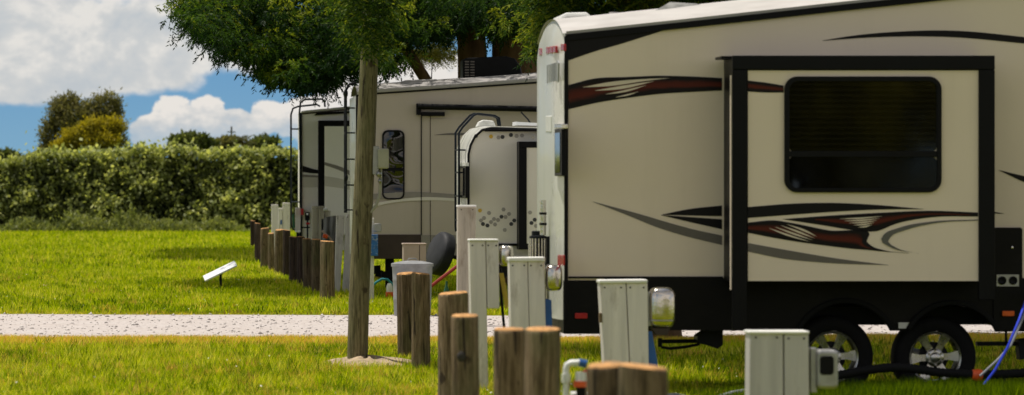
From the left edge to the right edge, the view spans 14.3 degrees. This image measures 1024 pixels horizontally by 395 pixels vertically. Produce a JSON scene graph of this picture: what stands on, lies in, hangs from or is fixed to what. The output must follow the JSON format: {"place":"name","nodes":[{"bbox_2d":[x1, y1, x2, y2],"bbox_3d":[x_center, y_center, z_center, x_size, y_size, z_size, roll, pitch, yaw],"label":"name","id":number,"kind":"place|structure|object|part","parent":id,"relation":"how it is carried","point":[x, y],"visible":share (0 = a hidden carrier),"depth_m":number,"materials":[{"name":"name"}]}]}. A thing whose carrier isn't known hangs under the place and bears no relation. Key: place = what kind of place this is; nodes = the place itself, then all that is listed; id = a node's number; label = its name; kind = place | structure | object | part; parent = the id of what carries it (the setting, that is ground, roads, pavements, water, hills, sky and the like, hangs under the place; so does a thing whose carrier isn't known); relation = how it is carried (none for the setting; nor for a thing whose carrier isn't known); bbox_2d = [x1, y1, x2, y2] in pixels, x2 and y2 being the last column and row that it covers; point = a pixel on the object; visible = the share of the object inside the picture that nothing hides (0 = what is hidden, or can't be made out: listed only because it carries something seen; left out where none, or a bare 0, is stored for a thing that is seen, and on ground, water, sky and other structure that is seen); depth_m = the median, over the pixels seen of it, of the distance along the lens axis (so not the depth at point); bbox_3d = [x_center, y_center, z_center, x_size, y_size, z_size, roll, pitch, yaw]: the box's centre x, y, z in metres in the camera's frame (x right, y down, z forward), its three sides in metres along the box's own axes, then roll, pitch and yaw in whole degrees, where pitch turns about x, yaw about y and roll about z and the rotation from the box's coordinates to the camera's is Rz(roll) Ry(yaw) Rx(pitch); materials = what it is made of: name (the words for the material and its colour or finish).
{"place":"outdoors","nodes":[
{"label":"outdoors","id":0,"kind":"place"},
{"bbox_2d":[0,0,491,159],"label":"sky","id":1,"kind":"structure","parent":0,"point":[47,46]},
{"bbox_2d":[0,228,1023,394],"bbox_3d":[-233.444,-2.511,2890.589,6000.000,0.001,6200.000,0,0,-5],"label":"ground","id":2,"kind":"structure","parent":0,"point":[189,282],"depth_m":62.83,"materials":[{"name":"plant"}]},
{"bbox_2d":[0,146,32,164],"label":"distant tree","id":3,"kind":"object","parent":2,"relation":"on","point":[6,151],"visible":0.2,"depth_m":257.84,"materials":[{"name":"green plant"}]},
{"bbox_2d":[0,216,68,231],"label":"weed clump","id":4,"kind":"object","parent":2,"relation":"on","point":[31,223],"visible":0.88,"depth_m":174.31,"materials":[{"name":"green plant"}]},
{"bbox_2d":[18,204,137,231],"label":"weed clump","id":5,"kind":"object","parent":2,"relation":"on","point":[79,226],"visible":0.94,"depth_m":174.52,"materials":[{"name":"green plant"}]},
{"bbox_2d":[34,86,127,158],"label":"olive tree","id":6,"kind":"object","parent":2,"relation":"on","point":[70,110],"visible":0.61,"depth_m":190.66,"materials":[{"name":"green plant"}]},
{"bbox_2d":[47,112,132,160],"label":"yellow bush","id":7,"kind":"object","parent":2,"relation":"on","point":[110,132],"visible":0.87,"depth_m":184.70,"materials":[{"name":"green plant"}]},
{"bbox_2d":[75,197,178,231],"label":"weed clump","id":8,"kind":"object","parent":2,"relation":"on","point":[124,223],"visible":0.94,"depth_m":174.69,"materials":[{"name":"green plant"}]},
{"bbox_2d":[0,130,297,231],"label":"hedge","id":9,"kind":"object","parent":2,"relation":"on","point":[179,183],"visible":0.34,"depth_m":177.28,"materials":[{"name":"green plant"}]},
{"bbox_2d":[141,216,215,231],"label":"weed clump","id":10,"kind":"object","parent":2,"relation":"on","point":[176,225],"visible":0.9,"depth_m":174.76,"materials":[{"name":"green plant"}]},
{"bbox_2d":[166,129,220,157],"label":"distant tree","id":11,"kind":"object","parent":2,"relation":"on","point":[205,141],"visible":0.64,"depth_m":228.54,"materials":[{"name":"green plant"}]},
{"bbox_2d":[183,213,249,231],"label":"weed clump","id":12,"kind":"object","parent":2,"relation":"on","point":[229,225],"visible":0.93,"depth_m":174.92,"materials":[{"name":"green plant"}]},
{"bbox_2d":[203,261,236,285],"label":"sign","id":13,"kind":"object","parent":2,"relation":"on","point":[220,271],"visible":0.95,"depth_m":72.37,"materials":[{"name":"metal"}]},
{"bbox_2d":[216,133,236,150],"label":"distant tree","id":14,"kind":"object","parent":2,"relation":"on","point":[225,139],"visible":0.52,"depth_m":233.98,"materials":[{"name":"green plant"}]},
{"bbox_2d":[229,135,256,148],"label":"palm tree","id":15,"kind":"object","parent":2,"relation":"on","point":[242,139],"visible":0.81,"depth_m":227.38,"materials":[{"name":"green plant"}]},
{"bbox_2d":[250,220,255,245],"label":"wooden post","id":16,"kind":"object","parent":2,"relation":"on","point":[252,232],"visible":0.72,"depth_m":125.77,"materials":[{"name":"brown wood"}]},
{"bbox_2d":[254,223,260,262],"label":"wooden post","id":17,"kind":"object","parent":2,"relation":"on","point":[257,239],"visible":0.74,"depth_m":98.84,"materials":[{"name":"brown wood"}]},
{"bbox_2d":[260,228,268,267],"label":"wooden post","id":18,"kind":"object","parent":2,"relation":"on","point":[264,232],"visible":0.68,"depth_m":90.87,"materials":[{"name":"brown wood"}]},
{"bbox_2d":[247,132,282,153],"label":"distant tree","id":19,"kind":"object","parent":2,"relation":"on","point":[268,139],"visible":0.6,"depth_m":234.25,"materials":[{"name":"green plant"}]},
{"bbox_2d":[268,233,274,270],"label":"wooden post","id":20,"kind":"object","parent":2,"relation":"on","point":[271,255],"visible":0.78,"depth_m":88.88,"materials":[{"name":"brown wood"}]},
{"bbox_2d":[271,204,277,251],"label":"power pedestal","id":21,"kind":"object","parent":2,"relation":"on","point":[274,217],"visible":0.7,"depth_m":94.87,"materials":[{"name":"white metal"}]},
{"bbox_2d":[274,229,282,274],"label":"wooden post","id":22,"kind":"object","parent":2,"relation":"on","point":[278,263],"visible":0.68,"depth_m":84.91,"materials":[{"name":"brown wood"}]},
{"bbox_2d":[278,203,289,229],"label":"power pedestal","id":23,"kind":"object","parent":2,"relation":"on","point":[286,216],"visible":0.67,"depth_m":93.88,"materials":[{"name":"white metal"}]},
{"bbox_2d":[283,229,289,276],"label":"wooden post","id":24,"kind":"object","parent":2,"relation":"on","point":[286,234],"visible":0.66,"depth_m":82.92,"materials":[{"name":"brown wood"}]},
{"bbox_2d":[289,236,296,281],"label":"wooden post","id":25,"kind":"object","parent":2,"relation":"on","point":[292,258],"visible":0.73,"depth_m":77.93,"materials":[{"name":"brown wood"}]},
{"bbox_2d":[292,207,300,239],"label":"utility box","id":26,"kind":"object","parent":2,"relation":"on","point":[296,224],"visible":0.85,"depth_m":79.12,"materials":[{"name":"grey metal"}]},
{"bbox_2d":[292,214,294,227],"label":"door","id":27,"kind":"structure","parent":26,"relation":"in","point":[293,222],"depth_m":79.22,"materials":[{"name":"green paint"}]},
{"bbox_2d":[297,236,304,283],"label":"wooden post","id":28,"kind":"object","parent":2,"relation":"on","point":[299,262],"visible":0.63,"depth_m":74.95,"materials":[{"name":"brown wood"}]},
{"bbox_2d":[302,212,309,237],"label":"meter stand","id":29,"kind":"object","parent":2,"relation":"on","point":[307,216],"visible":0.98,"depth_m":76.89,"materials":[{"name":"black metal"}]},
{"bbox_2d":[302,238,311,287],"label":"wooden post","id":30,"kind":"object","parent":2,"relation":"on","point":[306,258],"visible":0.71,"depth_m":71.96,"materials":[{"name":"brown wood"}]},
{"bbox_2d":[311,238,319,292],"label":"wooden post","id":31,"kind":"object","parent":2,"relation":"on","point":[315,258],"visible":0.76,"depth_m":68.97,"materials":[{"name":"brown wood"}]},
{"bbox_2d":[290,98,349,249],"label":"camping trailer","id":32,"kind":"object","parent":2,"relation":"on","point":[320,157],"visible":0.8,"depth_m":79.89,"materials":[{"name":"grey metal"}]},
{"bbox_2d":[312,206,329,240],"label":"power pedestal","id":33,"kind":"object","parent":2,"relation":"on","point":[319,213],"visible":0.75,"depth_m":75.96,"materials":[{"name":"grey metal"}]},
{"bbox_2d":[321,230,332,240],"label":"orange hose","id":34,"kind":"object","parent":2,"relation":"on","point":[325,235],"visible":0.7,"depth_m":70.95,"materials":[{"name":"plastic"}]},
{"bbox_2d":[320,240,334,299],"bbox_3d":[-2.938,1.212,64.893,0.248,1.056,0.260,0,0,-23],"label":"wooden post","id":35,"kind":"object","parent":2,"relation":"on","point":[327,273],"visible":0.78,"depth_m":64.78,"materials":[{"name":"brown wood"}]},
{"bbox_2d":[321,216,335,262],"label":"pedestal","id":36,"kind":"object","parent":2,"relation":"on","point":[328,225],"visible":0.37,"depth_m":72.51,"materials":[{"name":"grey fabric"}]},
{"bbox_2d":[335,214,350,290],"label":"power pedestal","id":37,"kind":"object","parent":2,"relation":"on","point":[339,246],"visible":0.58,"depth_m":70.00,"materials":[{"name":"white wood"}]},
{"bbox_2d":[156,0,536,283],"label":"shade tree","id":38,"kind":"object","parent":2,"relation":"on","point":[275,42],"visible":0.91,"depth_m":67.30,"materials":[{"name":"green plant"}]},
{"bbox_2d":[347,6,388,358],"bbox_3d":[-1.446,-2.013,41.007,0.445,7.991,0.226,0,0,-5],"label":"utility pole","id":39,"kind":"object","parent":2,"relation":"on","point":[371,159],"visible":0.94,"depth_m":40.93,"materials":[{"name":"brown wood"}]},
{"bbox_2d":[330,355,408,366],"bbox_3d":[-1.396,1.640,40.973,1.062,0.119,2.463,0,0,-5],"label":"sand mound","id":40,"kind":"object","parent":2,"relation":"on","point":[373,358],"visible":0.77,"depth_m":40.80,"materials":[{"name":"beige sand"}]},
{"bbox_2d":[369,218,380,299],"bbox_3d":[-2.278,0.985,64.402,0.430,1.323,0.350,0,0,-5],"label":"power pedestal","id":41,"kind":"object","parent":2,"relation":"on","point":[376,227],"visible":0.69,"depth_m":64.34,"materials":[{"name":"plastic"}]},
{"bbox_2d":[374,265,381,278],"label":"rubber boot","id":42,"kind":"object","parent":2,"relation":"on","point":[377,270],"visible":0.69,"depth_m":66.58,"materials":[{"name":"black rubber"}]},
{"bbox_2d":[386,283,392,298],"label":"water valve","id":43,"kind":"object","parent":2,"relation":"on","point":[389,288],"visible":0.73,"depth_m":65.32,"materials":[{"name":"white plastic"}]},
{"bbox_2d":[374,278,392,285],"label":"garden hose","id":44,"kind":"object","parent":43,"relation":"attached to","point":[381,279],"visible":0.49,"depth_m":65.33,"materials":[{"name":"teal rubber"}]},
{"bbox_2d":[396,272,411,355],"bbox_3d":[-1.099,1.271,42.551,0.205,0.991,0.196,-1,0,-12],"label":"wooden post","id":45,"kind":"object","parent":2,"relation":"on","point":[404,309],"visible":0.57,"depth_m":42.47,"materials":[{"name":"brown wood"}]},
{"bbox_2d":[402,243,426,261],"bbox_3d":[-1.427,1.160,59.455,0.350,0.991,0.380,0,0,-5],"label":"pedestal","id":46,"kind":"object","parent":2,"relation":"on","point":[417,251],"visible":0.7,"depth_m":59.28,"materials":[{"name":"beige plastic"}]},
{"bbox_2d":[411,272,430,367],"bbox_3d":[-0.887,1.251,39.756,0.195,1.051,0.206,0,0,-15],"label":"wooden post","id":47,"kind":"object","parent":2,"relation":"on","point":[420,325],"visible":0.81,"depth_m":39.67,"materials":[{"name":"brown wood"}]},
{"bbox_2d":[344,56,536,286],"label":"fifth wheel trailer","id":48,"kind":"object","parent":2,"relation":"on","point":[418,122],"visible":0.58,"depth_m":66.10,"materials":[{"name":"beige metal"}]},
{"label":"window","id":49,"kind":"part","parent":48,"relation":"part of","materials":[{"name":"black glass"}]},
{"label":"door","id":50,"kind":"part","parent":48,"relation":"part of","materials":[{"name":"grey metal"}]},
{"bbox_2d":[432,264,456,286],"bbox_3d":[-1.219,1.327,59.949,0.897,0.695,0.052,0,0,-11],"label":"red bar","id":51,"kind":"object","parent":2,"relation":"on","point":[442,277],"visible":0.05,"depth_m":59.97,"materials":[{"name":"paint"}]},
{"bbox_2d":[444,281,448,291],"bbox_3d":[-0.967,1.445,60.220,0.080,0.420,0.078,0,0,-5],"label":"green bottle","id":52,"kind":"object","parent":2,"relation":"on","point":[446,288],"visible":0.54,"depth_m":60.20,"materials":[{"name":"paint"}]},
{"bbox_2d":[438,291,467,394],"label":"wooden post","id":53,"kind":"object","parent":2,"relation":"on","point":[450,303],"visible":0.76,"depth_m":32.00,"materials":[{"name":"brown wood"}]},
{"bbox_2d":[451,313,479,394],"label":"wooden post","id":54,"kind":"object","parent":2,"relation":"on","point":[465,350],"visible":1,"depth_m":26.08,"materials":[{"name":"brown wood"}]},
{"bbox_2d":[426,112,536,277],"bbox_3d":[1.844,0.176,61.691,6.328,2.947,2.917,0,0,-5],"label":"travel trailer","id":55,"kind":"object","parent":2,"relation":"on","point":[495,175],"visible":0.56,"depth_m":60.68,"materials":[{"name":"metal"}]},
{"bbox_3d":[-0.714,-0.232,60.674,0.054,0.481,1.304,0,0,-5],"label":"rear window","id":56,"kind":"part","parent":55,"relation":"part of","materials":[{"name":"black glass"}]},
{"bbox_2d":[467,239,512,389],"bbox_3d":[-0.187,1.032,35.512,0.390,1.345,0.260,0,0,-5],"label":"power pedestal","id":57,"kind":"object","parent":2,"relation":"on","point":[486,257],"visible":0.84,"depth_m":35.40,"materials":[{"name":"white wood"}]},
{"bbox_2d":[3,273,1003,393],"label":"clover flowers","id":58,"kind":"object","parent":2,"relation":"on","point":[327,355],"visible":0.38,"depth_m":40.77,"materials":[{"name":"white plant"}]},
{"bbox_2d":[493,327,524,394],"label":"wooden post","id":59,"kind":"object","parent":2,"relation":"on","point":[509,351],"visible":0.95,"depth_m":23.68,"materials":[{"name":"brown wood"}]},
{"bbox_2d":[321,0,731,338],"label":"shade tree","id":60,"kind":"object","parent":2,"relation":"on","point":[540,15],"visible":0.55,"depth_m":40.48,"materials":[{"name":"green plant"}]},
{"bbox_2d":[507,257,561,328],"bbox_3d":[0.190,1.099,33.937,0.451,1.211,0.260,0,0,-5],"label":"power pedestal","id":61,"kind":"object","parent":2,"relation":"on","point":[529,305],"visible":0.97,"depth_m":33.83,"materials":[{"name":"white wood"}]},
{"bbox_2d":[524,326,560,394],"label":"wooden post","id":62,"kind":"object","parent":2,"relation":"on","point":[542,366],"visible":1,"depth_m":23.31,"materials":[{"name":"brown wood"}]},
{"bbox_2d":[562,359,586,394],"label":"water tap","id":63,"kind":"object","parent":2,"relation":"on","point":[579,383],"visible":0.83,"depth_m":24.69,"materials":[{"name":"white plastic"}]},
{"bbox_2d":[586,361,621,394],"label":"wooden post","id":64,"kind":"object","parent":2,"relation":"on","point":[601,378],"visible":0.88,"depth_m":18.91,"materials":[{"name":"brown wood"}]},
{"bbox_2d":[596,279,674,365],"bbox_3d":[0.996,1.180,32.698,0.620,1.051,0.260,0,0,-5],"label":"power pedestal","id":65,"kind":"object","parent":2,"relation":"on","point":[631,311],"visible":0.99,"depth_m":32.59,"materials":[{"name":"white wood"}]},
{"bbox_2d":[618,363,667,394],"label":"wooden post","id":66,"kind":"object","parent":2,"relation":"on","point":[638,379],"visible":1,"depth_m":18.45,"materials":[{"name":"brown wood"}]},
{"bbox_2d":[668,389,741,394],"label":"extension lead","id":67,"kind":"object","parent":2,"relation":"on","point":[720,394],"visible":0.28,"depth_m":33.36,"materials":[{"name":"plastic"}]},
{"bbox_2d":[528,0,1023,384],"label":"fifth wheel trailer","id":68,"kind":"object","parent":2,"relation":"on","point":[818,170],"visible":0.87,"depth_m":34.18,"materials":[{"name":"beige metal"}]},
{"bbox_3d":[0.401,-0.377,34.061,0.046,0.398,0.637,0,0,-5],"label":"rear window","id":69,"kind":"part","parent":68,"relation":"part of","materials":[{"name":"black glass"}]},
{"bbox_2d":[979,313,1023,376],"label":"grey cable","id":70,"kind":"object","parent":68,"relation":"attached to","point":[998,358],"visible":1,"depth_m":33.47,"materials":[{"name":"grey rubber"}]},
{"bbox_2d":[983,303,1023,384],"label":"water hose","id":71,"kind":"object","parent":68,"relation":"attached to","point":[1007,346],"visible":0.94,"depth_m":33.38,"materials":[{"name":"blue rubber"}]},
{"bbox_2d":[744,330,837,394],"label":"power pedestal","id":72,"kind":"object","parent":2,"relation":"on","point":[784,362],"visible":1,"depth_m":26.64,"materials":[{"name":"grey wood"}]},
{"bbox_2d":[838,363,1023,383],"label":"sewer hose","id":73,"kind":"object","parent":2,"relation":"on","point":[939,373],"visible":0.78,"depth_m":33.46,"materials":[{"name":"black plastic"}]},
{"bbox_2d":[0,312,1023,337],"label":"gravel road","id":74,"kind":"structure","parent":0,"point":[83,322],"depth_m":52.80,"materials":[{"name":"grey gravel"}]},
{"bbox_2d":[391,258,433,315],"bbox_3d":[-1.391,1.250,56.959,0.594,0.812,0.594,0,0,-5],"label":"trash can","id":75,"kind":"object","parent":74,"relation":"on","point":[413,266],"visible":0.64,"depth_m":56.80,"materials":[{"name":"metal"}]},
{"bbox_2d":[456,205,475,312],"bbox_3d":[-0.591,0.871,52.735,0.246,1.548,0.260,0,0,-5],"label":"power pedestal","id":76,"kind":"object","parent":74,"relation":"on","point":[466,222],"visible":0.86,"depth_m":52.62,"materials":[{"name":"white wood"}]}
]}

